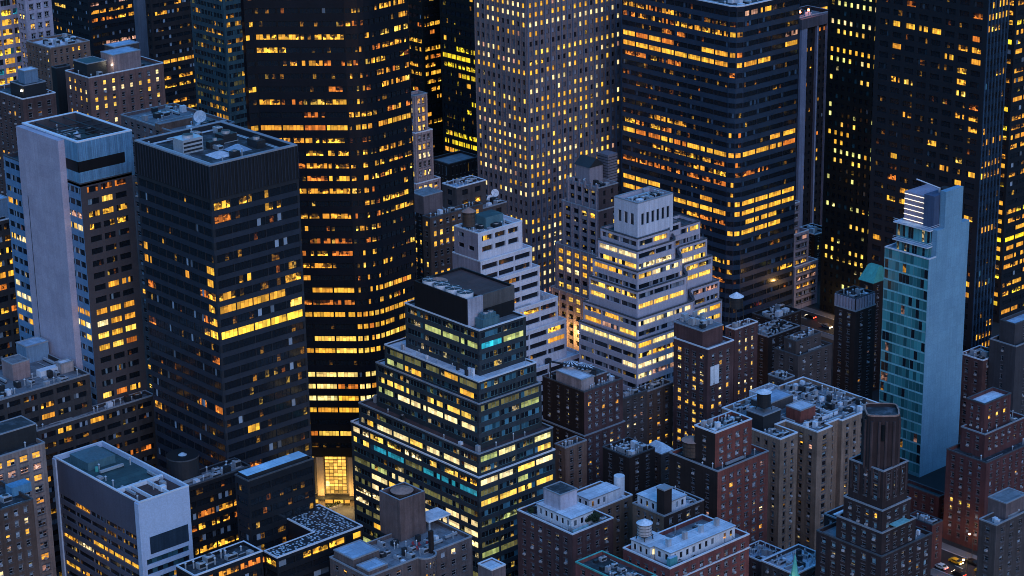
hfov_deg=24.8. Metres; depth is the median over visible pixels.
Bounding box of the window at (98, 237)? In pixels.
[91,234,101,241]
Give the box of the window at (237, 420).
[227,416,242,427]
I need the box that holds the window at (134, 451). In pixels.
[126,448,138,454]
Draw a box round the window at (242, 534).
[240,531,249,540]
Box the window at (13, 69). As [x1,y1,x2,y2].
[6,67,15,73]
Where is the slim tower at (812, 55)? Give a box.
[795,5,827,226]
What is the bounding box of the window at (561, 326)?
[548,324,563,332]
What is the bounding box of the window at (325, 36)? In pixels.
[323,34,343,39]
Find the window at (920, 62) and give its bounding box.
[918,59,925,65]
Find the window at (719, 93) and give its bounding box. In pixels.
[715,90,726,96]
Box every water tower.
[390,485,413,498]
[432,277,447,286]
[461,207,476,229]
[636,518,653,541]
[680,435,695,459]
[728,292,743,324]
[755,389,771,410]
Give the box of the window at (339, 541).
[329,537,343,547]
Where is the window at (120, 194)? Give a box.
[116,191,125,198]
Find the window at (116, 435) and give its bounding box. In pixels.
[108,432,120,439]
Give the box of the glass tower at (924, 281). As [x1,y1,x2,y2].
[879,179,969,476]
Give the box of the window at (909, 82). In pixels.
[904,79,912,84]
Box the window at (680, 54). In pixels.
[675,51,686,57]
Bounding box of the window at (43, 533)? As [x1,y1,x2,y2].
[39,530,46,536]
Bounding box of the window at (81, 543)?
[79,541,92,551]
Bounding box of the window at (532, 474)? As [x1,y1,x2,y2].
[518,471,534,481]
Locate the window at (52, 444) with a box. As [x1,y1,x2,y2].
[45,441,55,448]
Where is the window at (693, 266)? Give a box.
[686,263,697,270]
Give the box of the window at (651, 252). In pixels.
[639,250,653,257]
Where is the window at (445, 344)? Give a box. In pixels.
[443,341,458,352]
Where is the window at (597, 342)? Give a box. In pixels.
[595,340,607,347]
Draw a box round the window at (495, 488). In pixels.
[481,485,497,496]
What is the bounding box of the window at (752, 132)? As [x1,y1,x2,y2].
[743,130,754,136]
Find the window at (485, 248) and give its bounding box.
[482,244,491,251]
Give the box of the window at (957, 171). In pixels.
[953,168,960,174]
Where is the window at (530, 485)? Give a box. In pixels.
[518,481,534,491]
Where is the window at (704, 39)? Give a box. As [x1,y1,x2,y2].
[702,37,713,43]
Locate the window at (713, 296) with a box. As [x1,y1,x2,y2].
[706,293,716,300]
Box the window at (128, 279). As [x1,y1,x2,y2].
[122,276,132,283]
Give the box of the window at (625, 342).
[623,340,635,347]
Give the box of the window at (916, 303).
[912,298,926,310]
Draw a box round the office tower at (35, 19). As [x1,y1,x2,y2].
[16,0,53,67]
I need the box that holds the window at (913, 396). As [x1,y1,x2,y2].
[908,391,921,402]
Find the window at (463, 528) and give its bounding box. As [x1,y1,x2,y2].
[461,525,477,537]
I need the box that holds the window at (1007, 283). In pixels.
[1003,281,1010,286]
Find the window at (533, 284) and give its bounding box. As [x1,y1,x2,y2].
[521,281,536,289]
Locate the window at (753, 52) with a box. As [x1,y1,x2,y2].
[745,49,756,56]
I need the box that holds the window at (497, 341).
[482,337,501,348]
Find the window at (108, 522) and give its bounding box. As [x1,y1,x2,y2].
[107,520,121,530]
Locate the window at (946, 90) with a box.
[943,87,951,93]
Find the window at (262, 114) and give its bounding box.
[260,112,280,117]
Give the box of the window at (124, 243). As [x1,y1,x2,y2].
[119,240,129,246]
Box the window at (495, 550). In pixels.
[482,547,498,557]
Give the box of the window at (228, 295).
[219,290,234,301]
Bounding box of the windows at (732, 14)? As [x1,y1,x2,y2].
[623,0,797,329]
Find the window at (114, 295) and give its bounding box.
[109,292,119,298]
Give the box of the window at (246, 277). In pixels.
[235,273,250,283]
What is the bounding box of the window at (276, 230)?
[266,225,281,236]
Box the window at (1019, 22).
[1017,19,1023,24]
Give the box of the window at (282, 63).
[279,61,300,65]
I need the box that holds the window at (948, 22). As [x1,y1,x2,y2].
[946,19,954,25]
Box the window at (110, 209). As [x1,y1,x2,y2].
[103,206,113,213]
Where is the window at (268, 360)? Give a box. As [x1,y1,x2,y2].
[257,356,272,367]
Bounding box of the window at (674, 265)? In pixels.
[666,262,677,269]
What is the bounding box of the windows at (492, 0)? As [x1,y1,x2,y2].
[477,0,618,291]
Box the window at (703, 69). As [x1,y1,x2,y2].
[701,67,713,73]
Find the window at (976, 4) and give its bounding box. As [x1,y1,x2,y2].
[974,1,982,7]
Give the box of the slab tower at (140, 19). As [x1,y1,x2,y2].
[133,0,148,57]
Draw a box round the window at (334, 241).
[332,239,351,243]
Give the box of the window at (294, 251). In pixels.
[284,247,299,257]
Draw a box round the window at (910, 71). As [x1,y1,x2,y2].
[904,68,912,74]
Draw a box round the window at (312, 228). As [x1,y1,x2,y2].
[309,226,329,230]
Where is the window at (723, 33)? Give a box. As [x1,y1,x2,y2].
[715,29,727,36]
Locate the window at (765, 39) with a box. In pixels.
[758,36,770,43]
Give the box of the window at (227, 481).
[215,477,230,488]
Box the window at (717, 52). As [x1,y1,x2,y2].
[715,50,727,56]
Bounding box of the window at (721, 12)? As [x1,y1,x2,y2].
[716,9,727,15]
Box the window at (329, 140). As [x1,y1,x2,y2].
[327,138,347,142]
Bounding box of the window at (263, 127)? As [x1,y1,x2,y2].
[261,125,281,129]
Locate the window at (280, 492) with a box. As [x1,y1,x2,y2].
[272,486,291,497]
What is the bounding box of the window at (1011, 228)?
[1006,226,1013,232]
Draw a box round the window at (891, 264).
[885,258,898,270]
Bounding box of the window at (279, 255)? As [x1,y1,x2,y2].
[268,251,282,261]
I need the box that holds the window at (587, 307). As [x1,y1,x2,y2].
[585,305,600,313]
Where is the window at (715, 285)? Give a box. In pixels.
[706,284,716,290]
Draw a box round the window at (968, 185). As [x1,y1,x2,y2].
[965,182,973,188]
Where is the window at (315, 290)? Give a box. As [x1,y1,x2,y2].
[312,288,332,292]
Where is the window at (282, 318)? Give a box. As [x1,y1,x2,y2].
[271,314,286,324]
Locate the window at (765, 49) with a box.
[758,46,770,53]
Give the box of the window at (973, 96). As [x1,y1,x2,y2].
[970,93,978,99]
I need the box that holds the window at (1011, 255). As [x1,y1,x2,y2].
[1004,253,1012,259]
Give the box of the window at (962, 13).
[960,10,968,16]
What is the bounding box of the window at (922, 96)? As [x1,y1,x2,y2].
[916,93,924,98]
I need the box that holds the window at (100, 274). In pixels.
[94,271,104,278]
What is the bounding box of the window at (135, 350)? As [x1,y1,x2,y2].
[127,347,137,354]
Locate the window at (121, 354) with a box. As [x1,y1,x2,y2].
[114,351,124,358]
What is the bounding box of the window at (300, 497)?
[294,490,312,502]
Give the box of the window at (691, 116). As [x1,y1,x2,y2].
[688,113,699,120]
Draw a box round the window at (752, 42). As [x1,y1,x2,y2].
[745,39,756,46]
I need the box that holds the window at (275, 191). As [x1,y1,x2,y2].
[264,187,279,197]
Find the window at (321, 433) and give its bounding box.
[319,431,338,435]
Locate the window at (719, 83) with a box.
[715,80,726,86]
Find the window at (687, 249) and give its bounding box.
[681,246,691,253]
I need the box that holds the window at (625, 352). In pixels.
[623,350,635,357]
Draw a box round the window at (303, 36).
[300,34,321,39]
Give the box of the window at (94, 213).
[89,210,99,217]
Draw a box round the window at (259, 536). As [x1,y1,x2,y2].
[253,529,272,541]
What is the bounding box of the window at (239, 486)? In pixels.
[237,483,246,492]
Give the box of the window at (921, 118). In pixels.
[916,115,923,121]
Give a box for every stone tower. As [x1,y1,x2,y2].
[411,90,440,189]
[550,150,617,350]
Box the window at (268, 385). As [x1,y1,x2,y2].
[258,381,273,391]
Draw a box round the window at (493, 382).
[481,379,497,388]
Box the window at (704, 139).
[701,136,712,143]
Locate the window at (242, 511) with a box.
[239,507,248,517]
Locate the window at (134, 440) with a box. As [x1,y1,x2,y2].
[125,437,137,445]
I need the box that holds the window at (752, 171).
[743,169,754,176]
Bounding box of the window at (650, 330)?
[639,327,654,335]
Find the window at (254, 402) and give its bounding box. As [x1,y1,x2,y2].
[243,398,257,409]
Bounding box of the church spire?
[789,549,799,575]
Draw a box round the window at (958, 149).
[954,146,961,152]
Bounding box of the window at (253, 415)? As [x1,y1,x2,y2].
[243,410,258,421]
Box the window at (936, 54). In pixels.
[931,51,939,57]
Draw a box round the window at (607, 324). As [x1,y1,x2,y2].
[603,321,617,329]
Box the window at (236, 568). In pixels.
[219,565,238,575]
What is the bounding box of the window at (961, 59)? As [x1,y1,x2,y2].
[958,56,966,62]
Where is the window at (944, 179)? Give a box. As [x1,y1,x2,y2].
[939,176,947,182]
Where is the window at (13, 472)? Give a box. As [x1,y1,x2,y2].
[8,471,15,477]
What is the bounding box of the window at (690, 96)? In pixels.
[688,94,699,100]
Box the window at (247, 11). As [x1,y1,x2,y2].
[244,8,251,14]
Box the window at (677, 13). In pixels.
[675,11,686,17]
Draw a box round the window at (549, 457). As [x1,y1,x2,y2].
[536,454,552,464]
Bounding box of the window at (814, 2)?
[811,0,818,5]
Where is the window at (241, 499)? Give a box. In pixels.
[238,495,247,504]
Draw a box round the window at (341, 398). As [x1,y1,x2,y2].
[339,396,358,400]
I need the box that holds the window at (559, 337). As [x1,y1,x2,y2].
[548,334,563,342]
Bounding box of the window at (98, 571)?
[96,569,107,575]
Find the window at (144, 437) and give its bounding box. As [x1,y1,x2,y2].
[140,433,152,440]
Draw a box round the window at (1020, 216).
[1016,214,1023,219]
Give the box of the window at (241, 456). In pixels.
[229,452,244,459]
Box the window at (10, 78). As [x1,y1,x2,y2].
[7,76,16,82]
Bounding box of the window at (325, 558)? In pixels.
[313,555,327,565]
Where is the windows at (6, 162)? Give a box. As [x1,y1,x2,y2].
[5,160,96,399]
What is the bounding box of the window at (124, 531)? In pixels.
[123,529,136,539]
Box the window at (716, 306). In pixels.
[709,303,719,310]
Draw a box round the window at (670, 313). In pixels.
[657,311,672,319]
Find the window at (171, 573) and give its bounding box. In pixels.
[160,570,176,575]
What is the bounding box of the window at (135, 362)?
[128,359,138,366]
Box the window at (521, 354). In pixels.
[504,351,523,362]
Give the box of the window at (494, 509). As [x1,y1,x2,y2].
[482,506,497,516]
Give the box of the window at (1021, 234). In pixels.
[1015,232,1023,238]
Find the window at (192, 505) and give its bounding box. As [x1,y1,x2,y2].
[190,502,195,508]
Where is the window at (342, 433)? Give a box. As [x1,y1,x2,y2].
[340,431,350,435]
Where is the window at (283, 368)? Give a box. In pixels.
[274,363,288,374]
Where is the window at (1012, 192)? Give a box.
[1008,189,1016,195]
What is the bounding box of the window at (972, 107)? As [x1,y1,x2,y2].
[969,104,977,110]
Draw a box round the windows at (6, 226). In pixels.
[0,223,19,353]
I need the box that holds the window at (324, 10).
[322,8,342,12]
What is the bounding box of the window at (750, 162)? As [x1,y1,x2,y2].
[743,159,754,166]
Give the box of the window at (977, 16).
[974,13,982,19]
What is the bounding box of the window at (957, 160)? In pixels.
[953,157,961,163]
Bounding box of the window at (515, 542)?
[501,539,517,550]
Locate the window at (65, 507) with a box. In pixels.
[62,504,75,514]
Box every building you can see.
[0,66,56,195]
[0,194,19,364]
[0,336,92,426]
[0,415,56,575]
[0,478,39,575]
[26,33,90,90]
[51,64,70,114]
[52,441,193,575]
[65,39,165,125]
[120,103,234,391]
[234,451,315,575]
[263,504,362,575]
[329,482,472,575]
[350,267,555,575]
[414,186,482,276]
[415,212,423,279]
[433,150,477,197]
[442,175,506,214]
[452,209,578,417]
[478,557,505,575]
[517,481,613,575]
[542,360,624,485]
[554,435,586,489]
[575,550,655,575]
[577,473,632,558]
[579,186,721,390]
[602,437,654,501]
[623,386,647,443]
[623,514,749,575]
[632,483,703,536]
[639,378,672,447]
[648,440,672,485]
[722,376,878,550]
[749,383,775,396]
[749,540,782,575]
[752,303,800,330]
[757,318,799,386]
[761,544,815,575]
[768,370,794,385]
[774,327,831,385]
[792,200,817,308]
[801,223,821,280]
[824,505,842,525]
[907,479,944,519]
[910,510,942,568]
[959,345,988,434]
[976,487,1023,575]
[987,310,1023,414]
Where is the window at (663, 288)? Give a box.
[654,285,667,293]
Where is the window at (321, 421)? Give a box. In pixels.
[318,419,338,423]
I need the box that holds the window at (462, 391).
[460,388,476,399]
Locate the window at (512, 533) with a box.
[501,529,516,540]
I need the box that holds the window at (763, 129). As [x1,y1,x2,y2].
[757,126,768,132]
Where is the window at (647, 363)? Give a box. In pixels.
[639,360,650,367]
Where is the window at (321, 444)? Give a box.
[320,443,339,446]
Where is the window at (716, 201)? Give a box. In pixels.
[713,198,724,205]
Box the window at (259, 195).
[248,191,263,201]
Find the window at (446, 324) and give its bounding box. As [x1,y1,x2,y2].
[442,320,458,331]
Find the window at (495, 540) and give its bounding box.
[482,537,498,547]
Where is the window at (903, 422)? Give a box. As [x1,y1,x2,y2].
[901,419,906,428]
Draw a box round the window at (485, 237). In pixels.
[482,234,490,240]
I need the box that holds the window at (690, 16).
[688,14,700,20]
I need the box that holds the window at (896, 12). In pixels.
[894,9,901,15]
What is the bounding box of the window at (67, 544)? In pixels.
[65,542,78,552]
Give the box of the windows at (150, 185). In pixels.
[139,178,308,468]
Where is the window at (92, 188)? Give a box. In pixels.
[87,185,97,192]
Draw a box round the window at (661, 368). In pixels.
[653,365,664,372]
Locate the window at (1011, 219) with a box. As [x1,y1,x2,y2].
[1006,217,1014,223]
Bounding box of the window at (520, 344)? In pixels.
[504,341,523,352]
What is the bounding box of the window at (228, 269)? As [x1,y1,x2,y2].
[218,264,233,275]
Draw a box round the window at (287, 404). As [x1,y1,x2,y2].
[276,400,290,411]
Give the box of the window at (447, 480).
[442,476,457,487]
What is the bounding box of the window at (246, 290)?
[236,285,251,296]
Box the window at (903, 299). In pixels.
[898,294,911,305]
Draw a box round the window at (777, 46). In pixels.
[772,43,783,49]
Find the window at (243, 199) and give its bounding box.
[231,195,246,206]
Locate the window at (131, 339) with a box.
[127,335,136,342]
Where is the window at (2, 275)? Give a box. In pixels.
[0,272,5,278]
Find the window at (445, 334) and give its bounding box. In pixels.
[443,331,458,341]
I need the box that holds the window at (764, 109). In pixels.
[757,106,768,113]
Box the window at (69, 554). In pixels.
[66,551,79,561]
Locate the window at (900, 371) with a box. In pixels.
[895,365,908,377]
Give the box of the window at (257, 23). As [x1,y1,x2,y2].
[255,21,275,26]
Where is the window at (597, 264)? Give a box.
[595,261,606,268]
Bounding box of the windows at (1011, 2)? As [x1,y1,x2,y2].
[993,0,1023,314]
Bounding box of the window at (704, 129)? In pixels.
[701,126,712,133]
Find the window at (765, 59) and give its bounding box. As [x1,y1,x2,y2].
[758,56,769,63]
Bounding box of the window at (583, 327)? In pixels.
[581,325,592,332]
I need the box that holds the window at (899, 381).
[895,376,908,387]
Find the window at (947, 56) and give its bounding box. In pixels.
[945,53,952,59]
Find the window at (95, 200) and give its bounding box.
[88,197,98,204]
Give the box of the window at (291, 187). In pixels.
[281,183,296,193]
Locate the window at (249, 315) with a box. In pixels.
[238,311,253,321]
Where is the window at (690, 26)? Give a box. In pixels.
[688,24,699,30]
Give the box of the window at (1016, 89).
[1013,86,1021,92]
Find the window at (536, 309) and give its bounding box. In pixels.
[524,307,538,314]
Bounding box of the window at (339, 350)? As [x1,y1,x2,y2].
[336,348,356,352]
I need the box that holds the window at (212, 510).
[198,507,214,517]
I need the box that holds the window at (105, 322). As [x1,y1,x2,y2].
[98,319,107,326]
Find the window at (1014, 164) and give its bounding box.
[1009,161,1017,167]
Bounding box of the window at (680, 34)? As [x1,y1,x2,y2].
[675,31,686,37]
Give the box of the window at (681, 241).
[675,238,684,245]
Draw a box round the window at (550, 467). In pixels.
[537,464,552,474]
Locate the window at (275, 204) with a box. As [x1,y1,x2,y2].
[265,200,280,210]
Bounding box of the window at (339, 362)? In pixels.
[337,360,356,364]
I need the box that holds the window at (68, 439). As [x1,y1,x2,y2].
[59,436,72,444]
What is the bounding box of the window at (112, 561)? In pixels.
[110,559,124,569]
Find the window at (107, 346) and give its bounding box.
[100,343,109,350]
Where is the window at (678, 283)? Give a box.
[670,280,683,287]
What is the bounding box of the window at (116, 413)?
[106,410,119,418]
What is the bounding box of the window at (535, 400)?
[521,397,538,407]
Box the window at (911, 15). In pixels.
[907,12,914,18]
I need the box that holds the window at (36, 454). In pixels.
[32,451,39,457]
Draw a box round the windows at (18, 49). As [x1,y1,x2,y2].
[0,0,21,68]
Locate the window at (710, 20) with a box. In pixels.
[702,16,713,23]
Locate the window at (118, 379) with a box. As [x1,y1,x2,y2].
[116,375,125,382]
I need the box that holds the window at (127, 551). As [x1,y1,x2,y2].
[124,548,137,558]
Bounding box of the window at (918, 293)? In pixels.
[913,288,926,299]
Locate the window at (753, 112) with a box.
[744,110,755,116]
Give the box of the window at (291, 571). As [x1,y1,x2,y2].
[279,567,294,575]
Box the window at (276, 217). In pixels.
[266,213,281,223]
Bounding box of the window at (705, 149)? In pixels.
[701,146,712,153]
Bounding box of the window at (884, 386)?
[880,381,893,393]
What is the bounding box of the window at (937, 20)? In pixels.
[933,17,941,23]
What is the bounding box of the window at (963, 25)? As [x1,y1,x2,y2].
[960,22,968,28]
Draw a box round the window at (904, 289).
[898,283,911,295]
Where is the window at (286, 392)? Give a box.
[275,388,289,398]
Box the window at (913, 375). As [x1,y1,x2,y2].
[909,370,922,382]
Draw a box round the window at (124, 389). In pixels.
[117,386,126,393]
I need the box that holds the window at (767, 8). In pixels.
[759,6,770,12]
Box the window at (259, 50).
[257,48,277,52]
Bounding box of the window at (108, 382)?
[102,379,112,386]
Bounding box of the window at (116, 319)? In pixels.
[111,315,121,322]
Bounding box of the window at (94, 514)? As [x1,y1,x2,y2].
[91,511,105,522]
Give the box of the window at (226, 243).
[216,239,231,249]
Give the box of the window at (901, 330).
[897,325,910,336]
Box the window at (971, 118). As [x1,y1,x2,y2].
[969,116,977,121]
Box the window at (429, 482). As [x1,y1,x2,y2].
[424,478,439,489]
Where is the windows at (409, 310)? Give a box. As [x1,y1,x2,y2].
[353,307,543,575]
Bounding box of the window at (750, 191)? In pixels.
[742,189,753,195]
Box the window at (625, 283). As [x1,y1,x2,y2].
[623,281,635,288]
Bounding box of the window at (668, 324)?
[657,321,672,329]
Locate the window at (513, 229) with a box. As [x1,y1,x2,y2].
[508,227,516,232]
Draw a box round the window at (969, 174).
[966,171,974,177]
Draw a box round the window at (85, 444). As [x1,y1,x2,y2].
[76,442,89,448]
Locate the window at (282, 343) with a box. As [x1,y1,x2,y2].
[273,339,287,349]
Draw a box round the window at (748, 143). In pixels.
[743,139,754,146]
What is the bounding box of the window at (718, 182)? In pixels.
[714,179,725,186]
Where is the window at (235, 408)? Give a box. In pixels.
[226,403,241,414]
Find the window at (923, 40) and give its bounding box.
[919,37,926,43]
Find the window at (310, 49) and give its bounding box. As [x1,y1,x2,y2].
[301,47,321,52]
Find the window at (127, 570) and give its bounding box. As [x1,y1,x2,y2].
[126,568,139,575]
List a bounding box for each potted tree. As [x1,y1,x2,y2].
[527,506,533,514]
[589,513,599,524]
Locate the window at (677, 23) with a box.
[675,21,686,27]
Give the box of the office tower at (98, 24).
[51,0,135,57]
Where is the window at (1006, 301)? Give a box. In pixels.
[1002,299,1009,304]
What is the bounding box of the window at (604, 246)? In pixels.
[600,243,616,251]
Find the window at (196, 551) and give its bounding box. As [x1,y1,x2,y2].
[193,548,198,555]
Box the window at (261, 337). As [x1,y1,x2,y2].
[256,331,270,342]
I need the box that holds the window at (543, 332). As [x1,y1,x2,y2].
[530,330,545,338]
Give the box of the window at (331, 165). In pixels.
[328,163,348,168]
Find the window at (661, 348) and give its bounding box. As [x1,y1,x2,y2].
[653,345,664,352]
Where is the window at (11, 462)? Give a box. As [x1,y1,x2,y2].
[7,459,14,466]
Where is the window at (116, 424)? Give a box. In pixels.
[107,421,120,428]
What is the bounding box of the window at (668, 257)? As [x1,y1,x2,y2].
[656,255,670,262]
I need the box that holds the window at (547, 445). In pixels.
[535,442,550,452]
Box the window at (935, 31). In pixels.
[932,28,940,34]
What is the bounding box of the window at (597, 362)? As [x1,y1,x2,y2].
[595,360,607,367]
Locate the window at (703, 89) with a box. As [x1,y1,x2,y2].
[701,87,712,93]
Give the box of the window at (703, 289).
[693,288,704,294]
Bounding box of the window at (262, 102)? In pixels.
[259,100,279,104]
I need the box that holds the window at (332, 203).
[330,201,350,205]
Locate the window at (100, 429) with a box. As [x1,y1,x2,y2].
[91,426,104,434]
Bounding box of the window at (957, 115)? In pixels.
[955,112,963,118]
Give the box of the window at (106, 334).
[99,331,108,338]
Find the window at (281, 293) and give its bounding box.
[270,289,284,299]
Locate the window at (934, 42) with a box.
[932,39,940,45]
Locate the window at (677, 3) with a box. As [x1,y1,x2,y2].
[675,1,686,7]
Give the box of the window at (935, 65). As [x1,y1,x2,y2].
[931,62,939,68]
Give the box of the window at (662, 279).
[653,277,664,284]
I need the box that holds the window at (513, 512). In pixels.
[500,509,516,519]
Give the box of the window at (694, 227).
[687,225,697,231]
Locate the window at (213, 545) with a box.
[200,542,216,552]
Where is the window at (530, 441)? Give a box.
[517,438,532,448]
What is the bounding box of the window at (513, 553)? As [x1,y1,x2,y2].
[501,549,517,560]
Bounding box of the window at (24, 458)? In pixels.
[20,455,26,461]
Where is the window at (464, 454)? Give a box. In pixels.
[461,450,476,461]
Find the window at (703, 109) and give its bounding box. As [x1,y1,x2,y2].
[701,107,712,113]
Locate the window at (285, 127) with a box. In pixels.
[283,125,303,129]
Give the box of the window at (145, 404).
[138,401,150,408]
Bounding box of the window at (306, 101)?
[303,99,324,104]
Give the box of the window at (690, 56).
[688,54,699,60]
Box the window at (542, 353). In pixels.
[530,350,545,359]
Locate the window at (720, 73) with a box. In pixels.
[715,70,726,76]
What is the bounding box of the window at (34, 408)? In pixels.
[25,405,37,413]
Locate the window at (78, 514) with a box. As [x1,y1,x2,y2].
[77,512,90,522]
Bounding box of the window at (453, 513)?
[442,506,458,518]
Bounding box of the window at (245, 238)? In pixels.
[233,234,248,244]
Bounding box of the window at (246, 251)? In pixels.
[234,247,249,258]
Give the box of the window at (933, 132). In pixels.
[928,129,936,134]
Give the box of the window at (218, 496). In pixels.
[215,489,231,499]
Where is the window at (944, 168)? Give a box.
[940,165,947,171]
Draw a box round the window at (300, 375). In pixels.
[291,371,305,381]
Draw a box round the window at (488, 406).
[481,400,498,411]
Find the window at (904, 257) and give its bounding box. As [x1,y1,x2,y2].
[899,252,913,263]
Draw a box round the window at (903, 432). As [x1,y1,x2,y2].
[901,429,905,438]
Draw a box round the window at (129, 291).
[123,288,133,295]
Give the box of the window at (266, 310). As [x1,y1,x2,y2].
[254,306,269,316]
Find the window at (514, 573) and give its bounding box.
[506,570,517,575]
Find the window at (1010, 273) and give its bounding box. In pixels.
[1003,272,1011,278]
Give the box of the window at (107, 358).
[100,355,110,362]
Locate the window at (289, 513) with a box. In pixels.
[274,509,292,521]
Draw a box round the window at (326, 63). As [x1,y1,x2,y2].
[324,61,344,65]
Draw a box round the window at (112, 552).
[109,549,123,560]
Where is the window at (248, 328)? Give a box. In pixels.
[238,323,253,334]
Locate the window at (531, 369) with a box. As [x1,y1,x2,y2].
[518,366,533,376]
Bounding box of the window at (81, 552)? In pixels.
[80,550,93,560]
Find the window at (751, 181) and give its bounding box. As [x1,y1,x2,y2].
[742,179,754,186]
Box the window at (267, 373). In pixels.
[258,368,272,379]
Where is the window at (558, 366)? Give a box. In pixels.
[551,364,563,371]
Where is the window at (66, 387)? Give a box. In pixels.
[57,385,68,392]
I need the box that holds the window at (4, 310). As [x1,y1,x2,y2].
[0,307,8,314]
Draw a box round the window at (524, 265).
[515,262,528,270]
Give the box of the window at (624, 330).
[620,327,635,336]
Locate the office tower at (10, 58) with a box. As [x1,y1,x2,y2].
[0,0,21,84]
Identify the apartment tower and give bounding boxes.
[669,411,768,543]
[673,310,733,449]
[725,318,757,402]
[815,403,932,575]
[832,285,875,399]
[859,263,883,390]
[942,387,1023,550]
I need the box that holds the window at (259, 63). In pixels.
[257,61,277,65]
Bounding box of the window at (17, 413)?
[8,410,20,418]
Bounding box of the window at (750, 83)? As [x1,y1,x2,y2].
[744,80,755,86]
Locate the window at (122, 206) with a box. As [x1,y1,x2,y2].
[117,203,126,210]
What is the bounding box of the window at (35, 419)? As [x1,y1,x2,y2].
[29,417,38,421]
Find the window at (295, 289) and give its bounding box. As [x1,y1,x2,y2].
[286,284,300,295]
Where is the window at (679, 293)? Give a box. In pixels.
[670,290,682,298]
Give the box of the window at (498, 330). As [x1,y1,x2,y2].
[481,327,500,338]
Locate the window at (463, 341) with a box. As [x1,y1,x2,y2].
[461,338,476,348]
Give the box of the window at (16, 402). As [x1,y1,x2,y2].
[7,399,19,407]
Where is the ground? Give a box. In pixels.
[148,281,999,575]
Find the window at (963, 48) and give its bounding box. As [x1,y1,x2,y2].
[958,45,966,51]
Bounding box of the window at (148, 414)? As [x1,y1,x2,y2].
[139,412,151,419]
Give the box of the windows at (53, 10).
[52,1,90,51]
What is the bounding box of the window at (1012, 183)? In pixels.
[1008,180,1016,186]
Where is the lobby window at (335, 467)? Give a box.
[324,457,347,492]
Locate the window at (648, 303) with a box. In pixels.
[639,300,652,308]
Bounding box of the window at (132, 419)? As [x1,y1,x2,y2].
[123,416,135,424]
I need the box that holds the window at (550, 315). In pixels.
[541,312,554,320]
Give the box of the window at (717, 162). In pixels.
[714,159,725,166]
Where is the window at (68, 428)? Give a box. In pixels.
[58,425,71,433]
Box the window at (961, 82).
[957,79,965,85]
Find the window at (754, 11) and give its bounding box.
[745,9,757,15]
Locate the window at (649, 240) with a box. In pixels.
[639,238,651,245]
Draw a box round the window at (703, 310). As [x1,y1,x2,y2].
[698,308,706,314]
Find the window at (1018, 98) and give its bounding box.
[1013,95,1021,101]
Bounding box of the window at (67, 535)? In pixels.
[64,532,77,542]
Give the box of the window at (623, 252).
[619,249,635,257]
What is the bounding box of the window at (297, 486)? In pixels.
[293,478,311,490]
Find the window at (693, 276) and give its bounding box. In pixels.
[688,273,697,279]
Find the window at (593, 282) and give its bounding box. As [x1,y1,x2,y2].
[591,280,604,287]
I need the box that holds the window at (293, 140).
[283,138,303,142]
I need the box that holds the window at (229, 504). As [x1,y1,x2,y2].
[216,501,232,511]
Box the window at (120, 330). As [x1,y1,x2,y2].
[112,328,122,334]
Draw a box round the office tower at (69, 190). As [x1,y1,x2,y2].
[3,111,147,405]
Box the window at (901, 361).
[895,356,908,367]
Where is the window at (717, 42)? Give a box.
[715,40,727,46]
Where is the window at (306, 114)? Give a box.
[304,112,324,117]
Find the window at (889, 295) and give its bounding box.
[884,290,897,301]
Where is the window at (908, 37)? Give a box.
[906,34,913,40]
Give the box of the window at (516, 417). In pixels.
[502,414,518,424]
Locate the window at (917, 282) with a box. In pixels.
[913,277,927,289]
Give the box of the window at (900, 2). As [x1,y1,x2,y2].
[894,0,902,4]
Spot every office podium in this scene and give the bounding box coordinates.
[36,390,157,575]
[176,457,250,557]
[176,540,263,575]
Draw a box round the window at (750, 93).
[744,90,755,96]
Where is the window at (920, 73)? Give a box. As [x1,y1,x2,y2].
[917,71,925,76]
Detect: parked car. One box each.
[805,314,815,318]
[821,323,831,328]
[935,562,947,569]
[951,570,965,575]
[965,558,976,565]
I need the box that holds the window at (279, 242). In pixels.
[267,238,282,248]
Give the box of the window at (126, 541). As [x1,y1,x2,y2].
[124,539,137,549]
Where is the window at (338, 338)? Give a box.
[336,336,355,340]
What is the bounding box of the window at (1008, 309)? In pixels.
[1001,308,1009,314]
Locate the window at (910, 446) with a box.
[906,441,919,453]
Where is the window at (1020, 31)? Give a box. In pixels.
[1017,29,1023,34]
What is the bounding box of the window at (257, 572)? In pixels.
[242,568,260,575]
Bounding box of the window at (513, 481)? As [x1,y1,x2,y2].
[500,478,516,488]
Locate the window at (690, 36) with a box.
[688,34,699,40]
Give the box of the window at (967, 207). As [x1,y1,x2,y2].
[964,204,972,210]
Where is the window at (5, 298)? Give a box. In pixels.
[0,295,7,302]
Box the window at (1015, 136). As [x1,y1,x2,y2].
[1011,133,1019,139]
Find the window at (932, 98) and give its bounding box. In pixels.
[929,96,937,101]
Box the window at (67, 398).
[57,396,69,403]
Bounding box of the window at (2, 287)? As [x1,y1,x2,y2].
[0,284,6,290]
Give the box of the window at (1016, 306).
[1011,304,1019,310]
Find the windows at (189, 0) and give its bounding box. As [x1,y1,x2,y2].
[160,0,196,106]
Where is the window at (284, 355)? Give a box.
[273,351,288,361]
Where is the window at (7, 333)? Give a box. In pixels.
[0,330,10,337]
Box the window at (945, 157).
[940,154,948,160]
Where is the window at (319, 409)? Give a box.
[318,408,337,411]
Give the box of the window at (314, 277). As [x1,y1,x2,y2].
[312,275,331,279]
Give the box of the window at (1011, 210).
[1007,208,1014,213]
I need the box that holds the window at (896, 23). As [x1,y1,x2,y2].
[893,21,901,26]
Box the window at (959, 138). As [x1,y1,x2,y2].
[954,135,962,141]
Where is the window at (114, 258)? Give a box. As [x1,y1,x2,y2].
[107,255,116,262]
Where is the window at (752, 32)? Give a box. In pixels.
[745,29,756,36]
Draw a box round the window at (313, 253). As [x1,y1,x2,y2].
[311,251,330,255]

